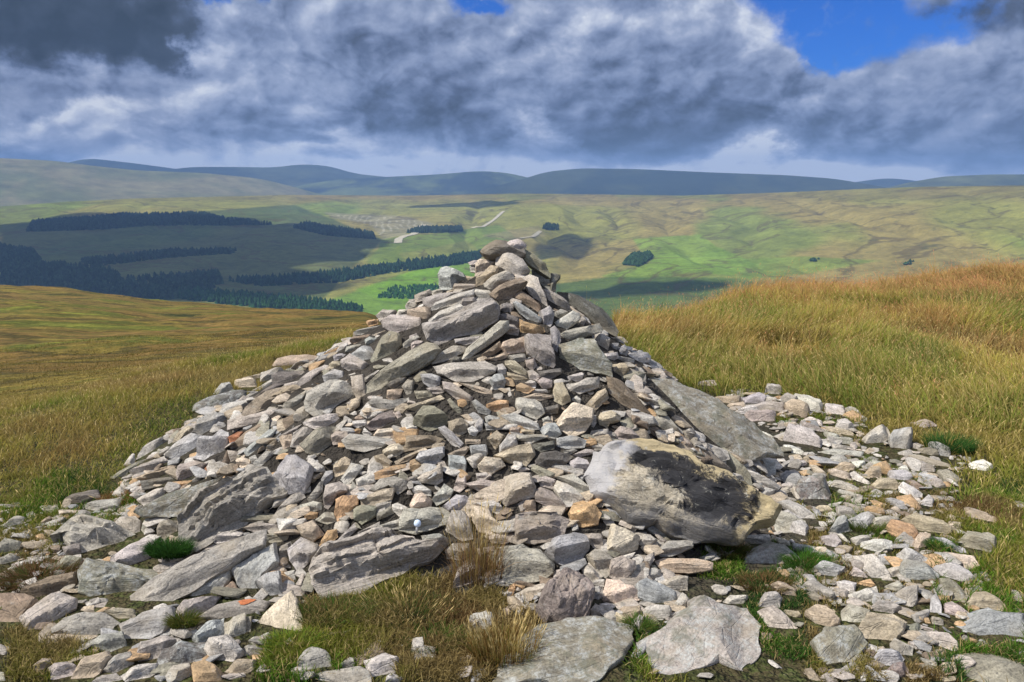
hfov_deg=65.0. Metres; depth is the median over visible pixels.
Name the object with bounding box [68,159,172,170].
hills
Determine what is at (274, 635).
grass tuft
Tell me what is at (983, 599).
slab
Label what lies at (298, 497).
slab
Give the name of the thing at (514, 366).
stone
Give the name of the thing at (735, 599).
slab
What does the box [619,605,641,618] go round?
stone
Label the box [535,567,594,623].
boulder
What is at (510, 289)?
stone
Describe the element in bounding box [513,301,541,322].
stone
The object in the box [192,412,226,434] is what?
boulder
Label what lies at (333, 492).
stone
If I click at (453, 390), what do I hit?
stone
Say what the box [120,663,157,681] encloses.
stone
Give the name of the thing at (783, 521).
stone
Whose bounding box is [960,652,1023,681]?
slab
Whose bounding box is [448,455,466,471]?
stone
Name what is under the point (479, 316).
stone
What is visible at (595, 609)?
stone
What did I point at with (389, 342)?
stone
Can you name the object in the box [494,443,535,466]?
stone
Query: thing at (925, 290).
tall grass
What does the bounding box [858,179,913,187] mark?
hills
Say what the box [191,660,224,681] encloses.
stone
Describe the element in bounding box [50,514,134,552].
stone
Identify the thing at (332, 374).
boulder
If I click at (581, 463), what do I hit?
stone
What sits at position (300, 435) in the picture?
stone
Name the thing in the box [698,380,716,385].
slab
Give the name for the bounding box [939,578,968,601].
slab
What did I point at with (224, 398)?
slab
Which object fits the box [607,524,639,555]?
boulder
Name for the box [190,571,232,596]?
slab
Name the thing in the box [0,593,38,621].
slab
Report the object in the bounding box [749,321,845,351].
grass tuft
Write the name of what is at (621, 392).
slab
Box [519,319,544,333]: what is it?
stone
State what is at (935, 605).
stone
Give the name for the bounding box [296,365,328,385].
slab
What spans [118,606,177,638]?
rock
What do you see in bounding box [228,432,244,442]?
stone
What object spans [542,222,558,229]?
wood
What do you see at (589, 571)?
boulder
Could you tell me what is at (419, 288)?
wood
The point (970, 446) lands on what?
grass tuft
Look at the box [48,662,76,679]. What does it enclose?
stone
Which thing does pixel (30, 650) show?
turf
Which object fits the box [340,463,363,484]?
stone
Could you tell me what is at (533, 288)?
stone
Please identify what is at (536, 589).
boulder
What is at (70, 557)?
stone
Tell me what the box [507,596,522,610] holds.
boulder
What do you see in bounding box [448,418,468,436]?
stone
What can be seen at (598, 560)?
stone
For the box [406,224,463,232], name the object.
wood
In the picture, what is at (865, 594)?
stone
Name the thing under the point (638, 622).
stone
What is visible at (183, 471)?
boulder
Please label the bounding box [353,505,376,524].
stone
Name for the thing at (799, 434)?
boulder
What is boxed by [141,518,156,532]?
slab
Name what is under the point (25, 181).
hills
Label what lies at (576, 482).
stone
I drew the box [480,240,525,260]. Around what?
stone
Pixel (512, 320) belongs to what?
stone
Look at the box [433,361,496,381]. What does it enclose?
stone
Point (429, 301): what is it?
stone
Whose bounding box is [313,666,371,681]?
rock
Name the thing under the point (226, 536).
stone
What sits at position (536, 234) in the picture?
track
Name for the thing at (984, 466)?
stone
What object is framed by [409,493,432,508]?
stone
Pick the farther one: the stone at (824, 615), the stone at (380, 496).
the stone at (380, 496)
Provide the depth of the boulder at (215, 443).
4.08 m
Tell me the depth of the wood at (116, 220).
2020.95 m
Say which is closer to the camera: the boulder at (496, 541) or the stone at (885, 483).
the boulder at (496, 541)
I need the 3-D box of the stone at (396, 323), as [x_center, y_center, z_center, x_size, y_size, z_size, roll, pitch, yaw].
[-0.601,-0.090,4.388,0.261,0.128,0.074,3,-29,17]
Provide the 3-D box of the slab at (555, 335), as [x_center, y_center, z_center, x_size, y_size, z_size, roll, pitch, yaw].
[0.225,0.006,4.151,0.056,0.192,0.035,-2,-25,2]
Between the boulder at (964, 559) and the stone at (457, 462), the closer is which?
the boulder at (964, 559)
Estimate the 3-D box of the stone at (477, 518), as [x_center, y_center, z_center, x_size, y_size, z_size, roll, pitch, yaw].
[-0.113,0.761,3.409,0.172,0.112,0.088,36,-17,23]
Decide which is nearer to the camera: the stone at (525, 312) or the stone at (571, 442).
the stone at (571, 442)
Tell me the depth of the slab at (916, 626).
2.89 m
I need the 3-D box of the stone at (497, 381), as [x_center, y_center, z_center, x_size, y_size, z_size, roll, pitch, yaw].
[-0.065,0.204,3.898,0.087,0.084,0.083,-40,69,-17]
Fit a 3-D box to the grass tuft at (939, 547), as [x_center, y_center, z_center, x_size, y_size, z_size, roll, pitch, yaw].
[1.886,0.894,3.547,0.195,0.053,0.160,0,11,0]
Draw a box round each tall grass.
[586,246,1023,444]
[741,369,1023,612]
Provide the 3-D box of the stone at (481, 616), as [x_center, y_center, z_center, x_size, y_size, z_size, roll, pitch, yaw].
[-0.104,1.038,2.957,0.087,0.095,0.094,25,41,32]
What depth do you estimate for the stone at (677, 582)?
3.19 m
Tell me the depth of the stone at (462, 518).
3.38 m
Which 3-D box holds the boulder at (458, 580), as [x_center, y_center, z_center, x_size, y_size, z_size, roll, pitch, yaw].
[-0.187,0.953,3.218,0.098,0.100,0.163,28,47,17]
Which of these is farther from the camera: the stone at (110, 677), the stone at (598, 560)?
the stone at (598, 560)
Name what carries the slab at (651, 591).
on the ground at (34, 317)
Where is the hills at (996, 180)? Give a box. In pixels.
[888,174,1023,187]
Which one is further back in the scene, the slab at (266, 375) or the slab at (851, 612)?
the slab at (266, 375)
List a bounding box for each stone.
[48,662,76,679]
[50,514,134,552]
[52,555,83,570]
[62,543,81,555]
[63,490,100,502]
[71,651,112,678]
[82,499,121,510]
[85,631,126,651]
[92,673,121,681]
[103,608,135,618]
[103,651,133,672]
[115,516,141,532]
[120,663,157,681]
[133,476,221,517]
[137,635,176,661]
[157,640,206,664]
[165,663,191,681]
[177,465,288,552]
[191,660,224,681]
[192,618,223,642]
[203,634,244,661]
[212,530,243,543]
[224,659,256,673]
[227,408,277,430]
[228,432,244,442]
[229,423,260,448]
[242,644,262,655]
[243,429,276,455]
[243,522,277,531]
[267,533,288,543]
[287,537,318,569]
[290,427,314,447]
[296,520,324,541]
[296,647,331,669]
[300,501,322,511]
[303,413,338,428]
[323,481,347,509]
[331,430,347,445]
[333,457,350,476]
[340,353,368,370]
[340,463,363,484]
[341,433,392,451]
[351,345,373,360]
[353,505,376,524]
[355,472,375,486]
[360,488,394,505]
[365,342,441,393]
[365,410,395,430]
[366,319,377,326]
[368,397,408,408]
[369,476,407,494]
[370,331,401,361]
[374,427,398,437]
[374,464,405,479]
[380,314,420,332]
[382,443,404,457]
[399,507,449,534]
[403,435,443,452]
[404,395,444,410]
[407,306,430,318]
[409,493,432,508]
[413,405,447,431]
[415,446,444,464]
[417,463,442,484]
[420,373,440,387]
[421,533,447,539]
[422,291,464,307]
[422,298,499,344]
[428,302,463,321]
[431,289,474,310]
[431,345,465,364]
[431,484,453,505]
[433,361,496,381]
[437,266,465,290]
[438,426,463,447]
[442,381,472,400]
[442,494,467,510]
[445,510,472,541]
[445,543,469,559]
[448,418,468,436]
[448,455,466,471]
[461,320,509,359]
[465,479,494,490]
[469,444,487,455]
[469,612,491,629]
[472,506,500,532]
[474,500,502,513]
[475,259,494,276]
[476,265,498,286]
[477,456,505,474]
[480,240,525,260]
[483,270,513,288]
[486,400,508,410]
[489,277,527,300]
[489,373,505,389]
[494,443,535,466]
[495,253,529,274]
[496,363,506,373]
[499,313,523,329]
[499,433,517,452]
[500,336,524,353]
[500,413,539,429]
[500,472,535,506]
[505,360,526,374]
[507,239,526,248]
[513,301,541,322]
[514,291,540,311]
[514,511,568,544]
[515,397,544,419]
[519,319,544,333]
[522,274,547,306]
[534,487,567,514]
[538,305,554,326]
[540,423,561,438]
[543,289,570,311]
[550,273,560,291]
[553,382,570,404]
[553,480,583,502]
[554,311,579,329]
[555,473,588,492]
[556,402,594,435]
[556,435,586,448]
[560,323,602,339]
[566,377,599,393]
[568,457,589,471]
[585,388,608,409]
[585,549,612,577]
[590,603,605,616]
[606,507,620,517]
[609,555,635,579]
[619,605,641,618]
[633,615,645,628]
[639,534,657,545]
[642,604,671,619]
[647,525,675,539]
[649,568,660,578]
[659,540,693,556]
[661,575,688,590]
[704,449,731,472]
[745,534,769,543]
[757,605,797,628]
[758,591,782,607]
[763,460,775,473]
[765,581,795,595]
[773,510,808,532]
[804,604,840,626]
[810,624,867,663]
[814,560,844,576]
[819,533,841,546]
[821,448,863,457]
[829,515,850,533]
[835,505,856,517]
[836,580,856,590]
[848,511,874,527]
[848,586,877,601]
[852,554,891,578]
[860,539,892,551]
[861,424,890,442]
[864,506,884,514]
[871,477,898,489]
[873,515,899,528]
[873,649,903,665]
[884,519,918,538]
[887,427,912,448]
[887,662,908,677]
[889,638,913,655]
[894,585,918,606]
[898,482,922,497]
[926,631,957,650]
[930,593,941,612]
[944,601,968,614]
[963,507,995,521]
[968,459,992,470]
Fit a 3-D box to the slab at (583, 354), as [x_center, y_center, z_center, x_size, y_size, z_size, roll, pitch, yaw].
[0.381,0.079,4.120,0.298,0.205,0.103,10,-23,4]
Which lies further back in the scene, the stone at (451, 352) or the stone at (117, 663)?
the stone at (451, 352)
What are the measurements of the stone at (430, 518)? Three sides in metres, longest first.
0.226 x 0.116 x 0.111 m
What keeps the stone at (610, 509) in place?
on the ground at (34, 317)
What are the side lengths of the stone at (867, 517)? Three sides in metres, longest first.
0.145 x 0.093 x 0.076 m
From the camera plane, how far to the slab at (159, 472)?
4.13 m
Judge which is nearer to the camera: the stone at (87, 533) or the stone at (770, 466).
the stone at (87, 533)
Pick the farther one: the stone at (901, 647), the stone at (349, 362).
the stone at (349, 362)
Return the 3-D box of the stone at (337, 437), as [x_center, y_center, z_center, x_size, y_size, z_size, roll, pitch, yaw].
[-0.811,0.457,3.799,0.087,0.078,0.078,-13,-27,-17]
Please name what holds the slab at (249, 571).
on the ground at (34, 317)
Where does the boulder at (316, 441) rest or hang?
on the ground at (34, 317)
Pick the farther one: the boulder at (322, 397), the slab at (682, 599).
the boulder at (322, 397)
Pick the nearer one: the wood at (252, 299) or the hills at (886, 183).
the wood at (252, 299)
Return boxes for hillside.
[0,185,1023,318]
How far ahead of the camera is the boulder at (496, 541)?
3.34 m
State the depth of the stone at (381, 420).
3.80 m
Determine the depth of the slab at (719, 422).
4.30 m
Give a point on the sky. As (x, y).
(847, 90)
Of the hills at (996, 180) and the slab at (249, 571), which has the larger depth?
the hills at (996, 180)
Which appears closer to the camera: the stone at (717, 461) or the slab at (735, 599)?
the slab at (735, 599)
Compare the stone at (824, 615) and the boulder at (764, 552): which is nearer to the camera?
the stone at (824, 615)
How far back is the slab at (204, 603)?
3.04 m
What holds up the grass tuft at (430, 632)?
on the ground at (34, 317)
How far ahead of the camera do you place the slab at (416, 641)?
2.76 m
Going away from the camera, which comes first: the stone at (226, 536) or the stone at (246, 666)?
the stone at (246, 666)
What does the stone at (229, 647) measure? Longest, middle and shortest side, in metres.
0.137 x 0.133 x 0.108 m
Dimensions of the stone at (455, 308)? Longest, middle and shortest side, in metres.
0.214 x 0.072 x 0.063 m
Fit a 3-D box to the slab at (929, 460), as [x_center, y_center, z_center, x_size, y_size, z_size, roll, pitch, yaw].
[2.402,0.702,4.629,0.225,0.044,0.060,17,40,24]
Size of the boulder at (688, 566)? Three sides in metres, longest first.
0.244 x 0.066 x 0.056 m
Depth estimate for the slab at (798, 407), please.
5.58 m
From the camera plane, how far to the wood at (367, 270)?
1425.96 m
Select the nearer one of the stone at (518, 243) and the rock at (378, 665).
the rock at (378, 665)
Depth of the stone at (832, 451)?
4.78 m
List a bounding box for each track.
[394,224,425,242]
[471,211,504,227]
[522,231,541,237]
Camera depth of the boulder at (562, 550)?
3.23 m
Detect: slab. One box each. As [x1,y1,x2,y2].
[0,537,21,552]
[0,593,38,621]
[19,572,77,596]
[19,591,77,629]
[51,612,119,634]
[77,558,157,595]
[110,460,144,478]
[110,537,154,564]
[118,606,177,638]
[129,457,168,474]
[130,529,266,600]
[135,462,179,480]
[136,434,168,458]
[136,488,165,505]
[140,477,173,490]
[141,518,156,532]
[156,519,177,539]
[176,596,221,618]
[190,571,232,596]
[192,390,246,410]
[198,597,270,619]
[219,399,250,412]
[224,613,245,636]
[231,542,278,588]
[241,387,285,415]
[253,383,283,397]
[254,379,271,389]
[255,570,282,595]
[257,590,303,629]
[260,367,283,380]
[270,384,299,404]
[271,370,303,384]
[272,354,316,365]
[272,454,313,494]
[275,492,305,512]
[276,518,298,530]
[281,390,306,407]
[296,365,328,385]
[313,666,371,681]
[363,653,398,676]
[411,637,435,657]
[523,249,550,278]
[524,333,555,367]
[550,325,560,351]
[557,292,618,336]
[559,338,612,376]
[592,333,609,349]
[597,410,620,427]
[606,376,650,414]
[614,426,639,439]
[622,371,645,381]
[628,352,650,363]
[635,577,676,602]
[635,595,760,674]
[649,426,659,437]
[651,377,783,460]
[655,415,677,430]
[675,592,689,607]
[678,435,692,447]
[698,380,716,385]
[722,595,748,603]
[784,399,809,416]
[794,393,823,410]
[841,603,870,621]
[858,612,906,640]
[872,600,901,613]
[906,622,920,630]
[908,455,950,466]
[910,419,936,427]
[928,441,950,456]
[932,537,965,552]
[936,469,959,483]
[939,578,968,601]
[956,607,1023,636]
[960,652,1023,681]
[965,591,1005,610]
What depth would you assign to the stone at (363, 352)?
4.25 m
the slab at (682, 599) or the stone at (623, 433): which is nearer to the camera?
the slab at (682, 599)
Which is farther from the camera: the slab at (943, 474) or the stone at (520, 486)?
the slab at (943, 474)
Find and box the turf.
[0,398,1023,681]
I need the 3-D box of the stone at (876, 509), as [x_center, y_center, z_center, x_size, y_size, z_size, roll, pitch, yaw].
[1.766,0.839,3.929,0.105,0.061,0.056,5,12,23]
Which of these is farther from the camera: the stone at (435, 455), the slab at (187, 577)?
the stone at (435, 455)
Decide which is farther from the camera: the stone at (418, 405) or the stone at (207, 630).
the stone at (418, 405)
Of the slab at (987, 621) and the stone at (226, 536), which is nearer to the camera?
the slab at (987, 621)
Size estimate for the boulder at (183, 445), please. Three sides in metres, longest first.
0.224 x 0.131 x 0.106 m
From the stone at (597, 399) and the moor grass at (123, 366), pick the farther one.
the moor grass at (123, 366)
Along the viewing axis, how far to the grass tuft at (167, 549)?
3.38 m
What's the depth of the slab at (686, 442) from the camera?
3.95 m
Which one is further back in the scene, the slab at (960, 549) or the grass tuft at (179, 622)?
the slab at (960, 549)
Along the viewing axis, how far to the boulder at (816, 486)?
4.11 m
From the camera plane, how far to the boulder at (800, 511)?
3.90 m
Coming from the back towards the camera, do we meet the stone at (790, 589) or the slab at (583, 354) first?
the slab at (583, 354)
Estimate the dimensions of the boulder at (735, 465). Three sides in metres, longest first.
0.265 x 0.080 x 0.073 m
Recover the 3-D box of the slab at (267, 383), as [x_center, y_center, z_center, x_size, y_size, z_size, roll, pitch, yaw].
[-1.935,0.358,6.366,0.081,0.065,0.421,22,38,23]
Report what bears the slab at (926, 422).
on the ground at (34, 317)
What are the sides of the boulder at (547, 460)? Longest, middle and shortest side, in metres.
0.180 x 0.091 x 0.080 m
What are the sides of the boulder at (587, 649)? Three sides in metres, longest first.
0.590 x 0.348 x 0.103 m
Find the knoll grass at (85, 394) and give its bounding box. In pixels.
[0,323,358,557]
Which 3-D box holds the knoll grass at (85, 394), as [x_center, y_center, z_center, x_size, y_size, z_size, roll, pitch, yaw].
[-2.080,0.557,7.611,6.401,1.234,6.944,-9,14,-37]
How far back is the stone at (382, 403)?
3.88 m
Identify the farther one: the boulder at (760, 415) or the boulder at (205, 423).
the boulder at (760, 415)
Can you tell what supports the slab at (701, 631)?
on the ground at (34, 317)
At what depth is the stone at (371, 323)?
4.79 m
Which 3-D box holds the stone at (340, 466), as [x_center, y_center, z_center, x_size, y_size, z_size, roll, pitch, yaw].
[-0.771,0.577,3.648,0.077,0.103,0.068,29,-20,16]
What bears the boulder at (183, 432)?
on the ground at (34, 317)
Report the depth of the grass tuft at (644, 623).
2.90 m
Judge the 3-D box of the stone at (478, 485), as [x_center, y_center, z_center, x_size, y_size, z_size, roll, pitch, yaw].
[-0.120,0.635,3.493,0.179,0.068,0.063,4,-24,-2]
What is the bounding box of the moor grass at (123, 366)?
[0,324,366,402]
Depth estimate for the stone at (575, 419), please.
3.73 m
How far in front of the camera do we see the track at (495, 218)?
2205.69 m
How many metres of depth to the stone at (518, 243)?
4.59 m
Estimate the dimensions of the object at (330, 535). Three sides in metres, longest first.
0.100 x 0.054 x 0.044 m
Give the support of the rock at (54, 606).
on the ground at (34, 317)
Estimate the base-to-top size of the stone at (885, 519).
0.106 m
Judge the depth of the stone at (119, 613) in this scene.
2.99 m
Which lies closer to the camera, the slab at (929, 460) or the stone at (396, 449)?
the stone at (396, 449)
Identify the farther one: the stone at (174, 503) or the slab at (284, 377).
the slab at (284, 377)
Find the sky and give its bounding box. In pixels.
[0,0,1023,181]
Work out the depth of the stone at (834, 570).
3.33 m
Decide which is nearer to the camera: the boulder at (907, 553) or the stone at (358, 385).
the boulder at (907, 553)
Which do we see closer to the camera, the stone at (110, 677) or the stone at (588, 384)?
the stone at (110, 677)
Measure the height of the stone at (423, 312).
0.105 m
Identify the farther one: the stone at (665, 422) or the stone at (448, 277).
the stone at (448, 277)
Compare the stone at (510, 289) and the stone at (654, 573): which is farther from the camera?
the stone at (510, 289)
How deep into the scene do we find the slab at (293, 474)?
3.58 m
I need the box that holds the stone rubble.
[0,260,1023,681]
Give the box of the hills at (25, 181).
[0,158,321,205]
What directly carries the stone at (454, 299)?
on the ground at (34, 317)
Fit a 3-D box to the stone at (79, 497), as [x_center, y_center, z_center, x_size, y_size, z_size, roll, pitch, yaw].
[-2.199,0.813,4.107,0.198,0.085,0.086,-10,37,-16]
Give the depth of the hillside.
1760.72 m
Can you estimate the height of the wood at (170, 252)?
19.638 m
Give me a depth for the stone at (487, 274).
4.46 m
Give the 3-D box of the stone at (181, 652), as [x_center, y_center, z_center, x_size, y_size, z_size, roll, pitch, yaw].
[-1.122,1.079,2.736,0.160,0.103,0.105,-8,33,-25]
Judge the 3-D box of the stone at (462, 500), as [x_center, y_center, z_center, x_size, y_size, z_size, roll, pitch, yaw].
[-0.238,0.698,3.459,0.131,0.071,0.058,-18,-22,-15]
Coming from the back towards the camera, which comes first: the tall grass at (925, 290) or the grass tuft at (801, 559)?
the tall grass at (925, 290)
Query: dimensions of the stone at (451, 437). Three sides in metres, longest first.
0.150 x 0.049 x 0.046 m
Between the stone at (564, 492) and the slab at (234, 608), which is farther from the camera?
the stone at (564, 492)
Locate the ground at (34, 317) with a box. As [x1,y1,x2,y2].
[0,269,1023,681]
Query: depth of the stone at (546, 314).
4.26 m
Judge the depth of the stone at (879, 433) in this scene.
4.98 m
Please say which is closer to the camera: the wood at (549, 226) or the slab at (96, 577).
the slab at (96, 577)
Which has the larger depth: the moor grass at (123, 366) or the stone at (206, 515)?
the moor grass at (123, 366)
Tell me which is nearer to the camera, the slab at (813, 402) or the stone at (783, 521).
the stone at (783, 521)
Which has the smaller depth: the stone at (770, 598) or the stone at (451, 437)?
the stone at (770, 598)
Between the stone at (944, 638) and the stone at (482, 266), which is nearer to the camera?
the stone at (944, 638)
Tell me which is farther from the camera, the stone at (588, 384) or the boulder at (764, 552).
the stone at (588, 384)
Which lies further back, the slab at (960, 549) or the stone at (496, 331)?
the stone at (496, 331)
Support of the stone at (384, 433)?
on the ground at (34, 317)
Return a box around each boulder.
[165,433,201,459]
[173,426,193,442]
[176,460,207,480]
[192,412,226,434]
[193,429,230,460]
[299,426,336,455]
[304,379,353,416]
[308,526,451,596]
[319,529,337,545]
[322,369,343,381]
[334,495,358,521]
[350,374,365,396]
[453,560,480,587]
[489,533,510,543]
[489,544,554,584]
[492,616,633,681]
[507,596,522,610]
[518,583,544,594]
[535,451,572,468]
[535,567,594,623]
[544,532,589,565]
[553,569,579,577]
[567,501,601,527]
[580,563,602,580]
[583,438,781,545]
[585,533,602,548]
[602,579,639,602]
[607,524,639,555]
[655,558,712,574]
[722,448,751,484]
[744,409,775,421]
[744,541,799,563]
[745,401,784,411]
[765,383,782,393]
[777,499,820,518]
[783,423,822,447]
[784,509,808,535]
[795,474,831,499]
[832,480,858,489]
[896,547,927,561]
[899,559,938,579]
[900,512,951,533]
[912,532,930,547]
[932,562,975,581]
[944,552,979,568]
[959,531,996,551]
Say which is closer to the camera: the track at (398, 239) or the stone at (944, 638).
the stone at (944, 638)
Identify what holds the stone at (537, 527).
on the ground at (34, 317)
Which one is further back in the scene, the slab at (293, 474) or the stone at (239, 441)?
the stone at (239, 441)
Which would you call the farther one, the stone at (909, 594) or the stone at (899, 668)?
the stone at (909, 594)
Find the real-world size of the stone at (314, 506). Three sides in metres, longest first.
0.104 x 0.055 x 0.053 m
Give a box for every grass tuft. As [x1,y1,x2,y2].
[0,551,86,591]
[91,482,140,505]
[137,535,197,559]
[159,606,205,629]
[255,624,330,655]
[284,588,380,629]
[352,579,464,631]
[397,618,473,653]
[427,492,522,589]
[457,602,549,671]
[616,608,660,634]
[700,541,757,561]
[734,568,799,593]
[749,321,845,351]
[774,543,837,570]
[845,512,888,533]
[915,428,992,455]
[921,535,959,550]
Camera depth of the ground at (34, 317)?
4.30 m
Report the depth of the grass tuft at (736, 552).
3.46 m
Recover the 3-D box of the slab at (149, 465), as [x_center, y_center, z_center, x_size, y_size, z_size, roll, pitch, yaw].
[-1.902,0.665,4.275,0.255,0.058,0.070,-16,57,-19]
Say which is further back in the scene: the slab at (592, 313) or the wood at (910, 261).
the wood at (910, 261)
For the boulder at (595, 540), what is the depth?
3.31 m
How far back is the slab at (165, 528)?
3.64 m
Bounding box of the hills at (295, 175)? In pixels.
[166,165,382,186]
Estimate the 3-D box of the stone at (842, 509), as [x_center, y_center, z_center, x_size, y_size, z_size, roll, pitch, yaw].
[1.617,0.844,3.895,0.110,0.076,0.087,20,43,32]
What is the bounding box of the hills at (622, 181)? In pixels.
[482,168,885,195]
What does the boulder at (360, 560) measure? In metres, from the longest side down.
0.591 x 0.262 x 0.221 m
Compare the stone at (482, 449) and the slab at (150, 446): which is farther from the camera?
the slab at (150, 446)
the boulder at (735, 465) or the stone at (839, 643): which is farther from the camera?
the boulder at (735, 465)
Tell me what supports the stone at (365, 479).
on the ground at (34, 317)
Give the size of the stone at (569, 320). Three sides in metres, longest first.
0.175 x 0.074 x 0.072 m
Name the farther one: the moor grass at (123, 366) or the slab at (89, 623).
the moor grass at (123, 366)
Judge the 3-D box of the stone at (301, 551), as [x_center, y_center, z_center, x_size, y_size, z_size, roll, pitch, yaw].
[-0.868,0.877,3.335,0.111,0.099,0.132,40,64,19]
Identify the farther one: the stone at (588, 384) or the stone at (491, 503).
the stone at (588, 384)
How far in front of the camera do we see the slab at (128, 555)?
3.41 m
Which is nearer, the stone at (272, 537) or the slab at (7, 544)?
the stone at (272, 537)
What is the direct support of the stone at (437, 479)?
on the ground at (34, 317)
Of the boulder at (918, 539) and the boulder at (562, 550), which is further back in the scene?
the boulder at (918, 539)
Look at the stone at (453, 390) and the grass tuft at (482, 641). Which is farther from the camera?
the stone at (453, 390)
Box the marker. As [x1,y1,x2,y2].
[414,520,420,532]
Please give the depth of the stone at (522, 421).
3.71 m
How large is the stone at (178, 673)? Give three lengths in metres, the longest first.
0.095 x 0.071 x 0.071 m
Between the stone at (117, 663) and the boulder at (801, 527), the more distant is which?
the boulder at (801, 527)
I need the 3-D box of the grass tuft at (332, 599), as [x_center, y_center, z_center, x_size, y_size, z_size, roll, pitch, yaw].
[-0.658,0.999,2.997,0.386,0.070,0.314,0,11,0]
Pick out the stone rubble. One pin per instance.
(638, 422)
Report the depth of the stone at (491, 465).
3.54 m
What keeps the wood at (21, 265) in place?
on the hillside
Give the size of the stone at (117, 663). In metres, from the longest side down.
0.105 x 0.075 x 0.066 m
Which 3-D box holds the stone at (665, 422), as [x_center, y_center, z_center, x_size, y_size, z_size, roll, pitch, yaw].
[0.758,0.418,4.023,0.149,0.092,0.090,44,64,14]
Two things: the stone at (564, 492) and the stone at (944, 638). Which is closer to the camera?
the stone at (944, 638)
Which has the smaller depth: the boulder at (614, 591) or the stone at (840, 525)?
the boulder at (614, 591)
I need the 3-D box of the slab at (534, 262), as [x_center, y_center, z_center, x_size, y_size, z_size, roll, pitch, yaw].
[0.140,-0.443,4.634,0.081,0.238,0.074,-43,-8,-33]
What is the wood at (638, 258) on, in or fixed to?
on the hillside
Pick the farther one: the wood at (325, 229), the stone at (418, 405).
the wood at (325, 229)
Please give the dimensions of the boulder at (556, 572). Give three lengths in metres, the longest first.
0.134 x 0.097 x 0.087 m
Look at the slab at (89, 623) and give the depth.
2.90 m
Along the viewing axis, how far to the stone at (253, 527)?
3.48 m
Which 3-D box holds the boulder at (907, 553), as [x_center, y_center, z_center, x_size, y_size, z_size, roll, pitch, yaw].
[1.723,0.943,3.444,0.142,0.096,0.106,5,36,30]
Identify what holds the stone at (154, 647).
on the ground at (34, 317)
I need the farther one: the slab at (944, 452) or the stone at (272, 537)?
the slab at (944, 452)
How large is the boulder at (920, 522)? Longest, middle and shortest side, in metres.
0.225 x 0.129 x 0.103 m
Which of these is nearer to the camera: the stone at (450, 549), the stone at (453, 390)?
the stone at (450, 549)
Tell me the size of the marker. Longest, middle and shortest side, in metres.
0.064 x 0.031 x 0.031 m
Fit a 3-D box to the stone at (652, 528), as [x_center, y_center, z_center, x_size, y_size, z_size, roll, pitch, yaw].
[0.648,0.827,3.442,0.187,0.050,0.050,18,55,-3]
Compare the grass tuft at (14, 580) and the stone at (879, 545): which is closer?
the grass tuft at (14, 580)
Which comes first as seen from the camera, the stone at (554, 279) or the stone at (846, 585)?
the stone at (846, 585)
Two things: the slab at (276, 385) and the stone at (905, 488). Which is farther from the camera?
the slab at (276, 385)
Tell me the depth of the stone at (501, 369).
3.95 m
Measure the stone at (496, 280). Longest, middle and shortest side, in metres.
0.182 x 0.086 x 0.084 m
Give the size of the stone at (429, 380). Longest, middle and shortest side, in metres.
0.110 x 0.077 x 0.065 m
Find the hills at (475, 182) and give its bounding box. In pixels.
[296,171,527,195]
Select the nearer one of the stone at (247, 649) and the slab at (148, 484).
the stone at (247, 649)
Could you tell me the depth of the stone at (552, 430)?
3.69 m
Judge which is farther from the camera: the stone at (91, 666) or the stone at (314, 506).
the stone at (314, 506)
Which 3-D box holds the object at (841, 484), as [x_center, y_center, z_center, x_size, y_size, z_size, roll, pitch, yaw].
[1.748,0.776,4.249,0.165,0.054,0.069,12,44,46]
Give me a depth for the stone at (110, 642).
2.81 m
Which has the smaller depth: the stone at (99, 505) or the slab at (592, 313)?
the stone at (99, 505)
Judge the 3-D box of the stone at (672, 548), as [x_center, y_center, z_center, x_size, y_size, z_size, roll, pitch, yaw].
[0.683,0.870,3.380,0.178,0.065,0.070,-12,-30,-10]
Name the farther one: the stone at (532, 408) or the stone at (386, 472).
the stone at (532, 408)
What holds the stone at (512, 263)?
on the ground at (34, 317)
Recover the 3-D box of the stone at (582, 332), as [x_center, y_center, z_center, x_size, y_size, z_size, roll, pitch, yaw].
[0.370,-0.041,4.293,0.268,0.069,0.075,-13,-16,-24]
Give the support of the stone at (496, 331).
on the ground at (34, 317)
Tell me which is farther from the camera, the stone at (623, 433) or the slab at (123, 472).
the slab at (123, 472)
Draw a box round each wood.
[0,242,223,299]
[26,210,271,231]
[81,246,236,265]
[178,285,363,311]
[228,249,481,285]
[293,220,375,238]
[378,283,439,298]
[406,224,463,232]
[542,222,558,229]
[622,250,653,265]
[903,259,913,264]
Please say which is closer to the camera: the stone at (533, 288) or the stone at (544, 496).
the stone at (544, 496)
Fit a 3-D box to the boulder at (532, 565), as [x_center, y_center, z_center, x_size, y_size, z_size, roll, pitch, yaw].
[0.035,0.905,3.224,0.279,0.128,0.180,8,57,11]
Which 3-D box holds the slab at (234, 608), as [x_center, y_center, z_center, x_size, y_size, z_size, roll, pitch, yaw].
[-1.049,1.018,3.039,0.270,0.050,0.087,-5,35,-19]

